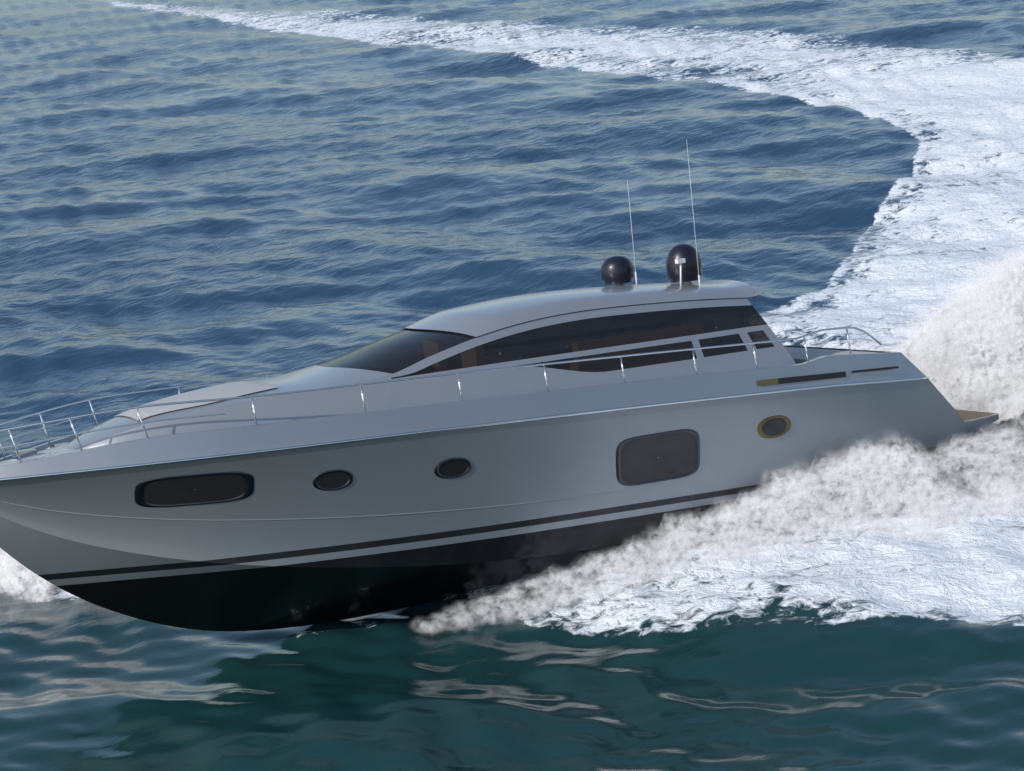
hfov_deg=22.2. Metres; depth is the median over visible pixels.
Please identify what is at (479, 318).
hard top
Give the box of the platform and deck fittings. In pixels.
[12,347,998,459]
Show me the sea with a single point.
(200, 190)
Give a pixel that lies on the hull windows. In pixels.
(640, 462)
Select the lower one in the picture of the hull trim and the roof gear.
the hull trim
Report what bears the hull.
in the sea
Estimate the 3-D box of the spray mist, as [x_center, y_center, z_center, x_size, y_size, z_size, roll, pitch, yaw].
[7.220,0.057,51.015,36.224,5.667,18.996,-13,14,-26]
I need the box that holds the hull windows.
[134,415,790,507]
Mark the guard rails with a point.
(70, 419)
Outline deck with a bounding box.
[0,431,123,465]
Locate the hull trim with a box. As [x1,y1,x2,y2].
[0,366,928,520]
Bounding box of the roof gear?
[601,139,701,288]
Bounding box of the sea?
[0,0,1023,770]
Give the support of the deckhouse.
on the deck
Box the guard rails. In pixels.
[0,327,881,461]
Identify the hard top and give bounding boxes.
[403,280,757,336]
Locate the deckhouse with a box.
[64,298,795,449]
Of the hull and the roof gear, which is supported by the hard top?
the roof gear
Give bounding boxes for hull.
[0,345,965,630]
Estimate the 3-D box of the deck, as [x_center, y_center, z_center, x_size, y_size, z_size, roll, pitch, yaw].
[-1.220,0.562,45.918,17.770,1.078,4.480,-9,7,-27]
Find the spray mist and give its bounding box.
[0,258,1023,609]

